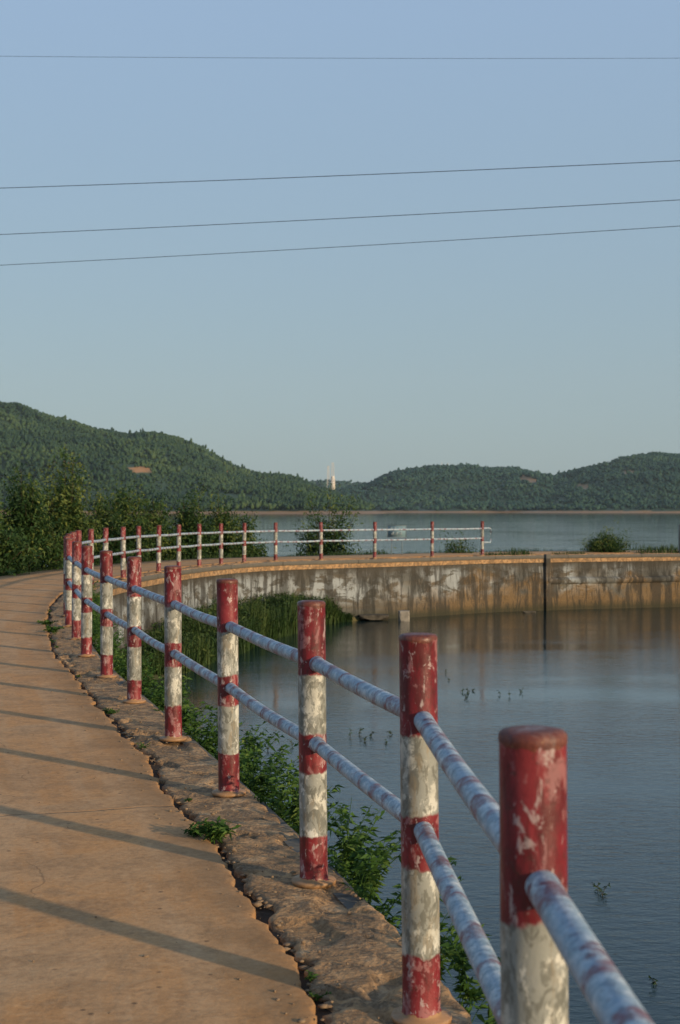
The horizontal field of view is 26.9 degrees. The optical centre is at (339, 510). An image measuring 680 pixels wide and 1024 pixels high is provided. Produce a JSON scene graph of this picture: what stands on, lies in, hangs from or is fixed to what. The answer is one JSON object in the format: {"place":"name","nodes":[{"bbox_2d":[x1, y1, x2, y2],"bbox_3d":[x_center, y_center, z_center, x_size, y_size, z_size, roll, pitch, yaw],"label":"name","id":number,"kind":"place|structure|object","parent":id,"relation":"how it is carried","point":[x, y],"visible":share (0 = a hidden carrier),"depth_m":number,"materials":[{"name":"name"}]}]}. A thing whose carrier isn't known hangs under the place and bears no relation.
{"place":"outdoors","nodes":[
{"label":"outdoors","id":0,"kind":"place"},
{"bbox_2d":[0,408,424,513],"bbox_3d":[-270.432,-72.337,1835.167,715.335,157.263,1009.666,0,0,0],"label":"hill","id":1,"kind":"structure","parent":0,"point":[139,470],"depth_m":1507.51,"materials":[{"name":"green plant"}]},
{"bbox_2d":[0,401,374,510],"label":"forest","id":2,"kind":"object","parent":1,"relation":"on","point":[276,490],"visible":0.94,"depth_m":1611.73,"materials":[{"name":"green plant"}]},
{"bbox_2d":[124,617,359,681],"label":"mud bank","id":3,"kind":"structure","parent":0,"point":[353,618],"depth_m":30.88,"materials":[{"name":"soil"}]},
{"bbox_2d":[13,56,622,58],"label":"overhead wire","id":4,"kind":"object","parent":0,"point":[390,58],"visible":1,"depth_m":60.00,"materials":[{"name":"metal"}]},
{"bbox_2d":[0,200,674,234],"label":"overhead wire","id":5,"kind":"object","parent":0,"point":[344,218],"visible":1,"depth_m":48.78,"materials":[{"name":"metal"}]},
{"bbox_2d":[0,550,677,1023],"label":"road","id":6,"kind":"structure","parent":0,"point":[80,848],"depth_m":6.12,"materials":[{"name":"concrete"}]},
{"bbox_2d":[45,594,331,1023],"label":"soil joint","id":7,"kind":"object","parent":6,"relation":"on","point":[264,914],"visible":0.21,"depth_m":5.91,"materials":[{"name":"brown soil"}]},
{"bbox_2d":[181,824,201,837],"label":"roadside weed","id":8,"kind":"object","parent":6,"relation":"on","point":[191,833],"visible":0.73,"depth_m":6.98,"materials":[{"name":"green plant"}]},
{"bbox_2d":[3,614,387,1023],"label":"pebbles","id":9,"kind":"object","parent":6,"relation":"on","point":[287,946],"visible":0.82,"depth_m":6.01,"materials":[{"name":"stone"}]},
{"bbox_2d":[188,816,241,843],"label":"roadside weed","id":10,"kind":"object","parent":6,"relation":"on","point":[213,830],"visible":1,"depth_m":6.89,"materials":[{"name":"green plant"}]},
{"bbox_2d":[46,553,679,1023],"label":"kerb edge","id":11,"kind":"object","parent":6,"relation":"on","point":[362,935],"visible":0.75,"depth_m":6.52,"materials":[{"name":"stone"}]},
{"bbox_2d":[37,619,57,625],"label":"roadside weed","id":12,"kind":"object","parent":11,"relation":"on","point":[47,621],"visible":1,"depth_m":19.88,"materials":[{"name":"green plant"}]},
{"bbox_2d":[43,625,64,632],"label":"roadside weed","id":13,"kind":"object","parent":11,"relation":"on","point":[54,629],"visible":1,"depth_m":18.61,"materials":[{"name":"green plant"}]},
{"bbox_2d":[61,521,653,1023],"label":"metal guard fence","id":14,"kind":"object","parent":11,"relation":"on","point":[549,939],"visible":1,"depth_m":4.45,"materials":[{"name":"paint"}]},
{"bbox_2d":[484,544,678,554],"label":"crest grass","id":15,"kind":"structure","parent":11,"relation":"on","point":[649,550],"depth_m":52.55,"materials":[{"name":"green plant"}]},
{"bbox_2d":[678,524,679,552],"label":"concrete marker post","id":16,"kind":"object","parent":11,"relation":"on","point":[679,538],"visible":1,"depth_m":53.56,"materials":[{"name":"grey concrete"}]},
{"bbox_2d":[387,526,405,554],"bbox_3d":[2.020,1.160,50.596,0.680,1.220,0.038,0,0,0],"label":"notice sign","id":17,"kind":"object","parent":6,"relation":"on","point":[397,533],"visible":0.76,"depth_m":50.59,"materials":[{"name":"metal"}]},
{"bbox_2d":[577,520,638,552],"bbox_3d":[10.190,1.292,54.168,2.662,1.827,2.497,0,0,0],"label":"crest bush","id":18,"kind":"object","parent":6,"relation":"on","point":[603,544],"visible":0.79,"depth_m":53.93,"materials":[{"name":"green plant"}]},
{"bbox_2d":[0,0,679,483],"label":"sky","id":19,"kind":"structure","parent":0,"point":[552,353],"materials":[{"name":"blue"}]},
{"bbox_2d":[2,513,679,1023],"bbox_3d":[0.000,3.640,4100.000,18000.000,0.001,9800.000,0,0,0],"label":"lake water","id":20,"kind":"structure","parent":0,"point":[600,687],"depth_m":25.08,"materials":[{"name":"teal liquid"}]},
{"bbox_2d":[116,590,355,675],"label":"reeds","id":21,"kind":"object","parent":20,"relation":"in","point":[270,617],"visible":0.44,"depth_m":38.20,"materials":[{"name":"green plant"}]},
{"bbox_2d":[359,614,388,619],"bbox_3d":[1.120,3.530,46.911,0.975,0.168,0.600,0,0,0],"label":"flat stone","id":22,"kind":"object","parent":20,"relation":"in","point":[373,616],"visible":1,"depth_m":46.61,"materials":[{"name":"grey stone"}]},
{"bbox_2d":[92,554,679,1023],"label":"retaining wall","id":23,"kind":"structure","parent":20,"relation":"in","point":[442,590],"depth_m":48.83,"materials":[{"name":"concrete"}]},
{"bbox_2d":[549,575,679,583],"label":"wall ledge","id":24,"kind":"object","parent":23,"relation":"attached to","point":[614,579],"depth_m":52.49,"materials":[{"name":"grey concrete"}]},
{"bbox_2d":[398,610,409,620],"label":"stone block","id":25,"kind":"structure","parent":20,"relation":"in","point":[403,615],"depth_m":46.46,"materials":[{"name":"beige stone"}]},
{"bbox_2d":[266,669,658,985],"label":"water sprigs","id":26,"kind":"object","parent":20,"relation":"on","point":[594,885],"visible":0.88,"depth_m":21.49,"materials":[{"name":"green plant"}]},
{"bbox_2d":[9,226,676,264],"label":"overhead wire","id":27,"kind":"object","parent":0,"point":[350,246],"visible":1,"depth_m":48.73,"materials":[{"name":"metal"}]},
{"bbox_2d":[10,160,679,187],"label":"overhead wire","id":28,"kind":"object","parent":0,"point":[347,175],"visible":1,"depth_m":49.30,"materials":[{"name":"metal"}]},
{"bbox_2d":[358,468,555,512],"bbox_3d":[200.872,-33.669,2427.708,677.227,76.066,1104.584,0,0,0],"label":"hill","id":29,"kind":"structure","parent":0,"point":[426,486],"depth_m":2122.38,"materials":[{"name":"green plant"}]},
{"bbox_2d":[327,462,334,489],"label":"relay tower","id":30,"kind":"structure","parent":29,"relation":"on","point":[333,482],"depth_m":1957.00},
{"bbox_2d":[332,462,563,510],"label":"forest","id":31,"kind":"object","parent":29,"relation":"on","point":[434,472],"visible":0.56,"depth_m":2148.49,"materials":[{"name":"green plant"}]},
{"bbox_2d":[544,554,550,610],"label":"wall pier","id":32,"kind":"structure","parent":0,"point":[547,574],"depth_m":51.52,"materials":[{"name":"concrete"}]},
{"bbox_2d":[510,461,679,512],"bbox_3d":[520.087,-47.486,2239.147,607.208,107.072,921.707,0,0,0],"label":"hill","id":33,"kind":"structure","parent":0,"point":[632,510],"depth_m":1891.57,"materials":[{"name":"green plant"}]},
{"bbox_2d":[517,451,679,509],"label":"forest","id":34,"kind":"object","parent":33,"relation":"on","point":[665,464],"visible":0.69,"depth_m":2019.08,"materials":[{"name":"green plant"}]},
{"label":"grassy embankment","id":35,"kind":"structure","parent":0,"visible":0},
{"bbox_2d":[0,497,44,575],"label":"shore bush","id":36,"kind":"object","parent":35,"relation":"on","point":[10,551],"visible":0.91,"depth_m":35.33,"materials":[{"name":"green plant"}]},
{"bbox_2d":[0,461,69,572],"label":"shore bush","id":37,"kind":"object","parent":35,"relation":"on","point":[28,511],"visible":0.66,"depth_m":38.12,"materials":[{"name":"green plant"}]},
{"bbox_2d":[35,438,111,566],"bbox_3d":[-7.904,0.074,41.023,2.672,4.362,2.386,0,0,-36],"label":"shore bush","id":38,"kind":"object","parent":35,"relation":"on","point":[67,509],"visible":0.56,"depth_m":40.79,"materials":[{"name":"green plant"}]},
{"bbox_2d":[80,477,134,563],"bbox_3d":[-7.352,0.709,43.514,2.660,3.449,2.379,0,0,-26],"label":"shore bush","id":39,"kind":"object","parent":35,"relation":"on","point":[114,546],"visible":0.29,"depth_m":43.49,"materials":[{"name":"green plant"}]},
{"bbox_2d":[99,477,167,561],"bbox_3d":[-6.821,0.738,45.756,2.543,3.614,2.634,0,0,0],"label":"shore bush","id":40,"kind":"object","parent":35,"relation":"on","point":[129,518],"visible":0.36,"depth_m":45.55,"materials":[{"name":"green plant"}]},
{"bbox_2d":[119,481,193,560],"bbox_3d":[-6.104,0.829,47.561,2.695,3.631,2.765,0,0,0],"label":"shore bush","id":41,"kind":"object","parent":35,"relation":"on","point":[170,554],"visible":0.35,"depth_m":47.06,"materials":[{"name":"green plant"}]},
{"bbox_2d":[162,477,215,558],"bbox_3d":[-5.309,0.716,48.780,2.429,3.848,2.328,0,0,0],"label":"shore bush","id":42,"kind":"object","parent":35,"relation":"on","point":[189,521],"visible":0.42,"depth_m":48.45,"materials":[{"name":"green plant"}]},
{"bbox_2d":[202,490,257,557],"bbox_3d":[-4.392,1.010,50.229,2.566,3.467,2.252,0,0,-44],"label":"shore bush","id":43,"kind":"object","parent":35,"relation":"on","point":[227,526],"visible":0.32,"depth_m":50.04,"materials":[{"name":"green plant"}]},
{"bbox_2d":[230,511,272,556],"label":"shore bush","id":44,"kind":"object","parent":35,"relation":"on","point":[253,549],"visible":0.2,"depth_m":51.15,"materials":[{"name":"green plant"}]},
{"bbox_2d":[47,577,499,1023],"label":"verge weeds","id":45,"kind":"object","parent":35,"relation":"on","point":[361,880],"visible":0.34,"depth_m":7.68,"materials":[{"name":"green plant"}]},
{"bbox_2d":[283,483,363,555],"bbox_3d":[-0.538,0.985,52.646,3.272,3.944,2.897,0,0,27],"label":"shore bush","id":46,"kind":"object","parent":35,"relation":"on","point":[330,547],"visible":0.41,"depth_m":52.35,"materials":[{"name":"green plant"}]},
{"bbox_2d":[3,543,677,575],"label":"embankment grass","id":47,"kind":"structure","parent":35,"relation":"on","point":[250,554],"depth_m":48.99,"materials":[{"name":"green plant"}]},
{"bbox_2d":[429,527,479,552],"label":"shore bush","id":48,"kind":"object","parent":35,"relation":"on","point":[461,548],"visible":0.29,"depth_m":52.97,"materials":[{"name":"green plant"}]},
{"bbox_3d":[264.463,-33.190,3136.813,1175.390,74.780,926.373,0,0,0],"label":"distant hill","id":49,"kind":"structure","parent":0,"visible":0},
{"bbox_2d":[309,479,367,488],"bbox_3d":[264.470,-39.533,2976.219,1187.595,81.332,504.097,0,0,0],"label":"distant forest","id":50,"kind":"object","parent":49,"relation":"on","point":[342,484],"visible":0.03,"depth_m":3129.54,"materials":[{"name":"green plant"}]}
]}

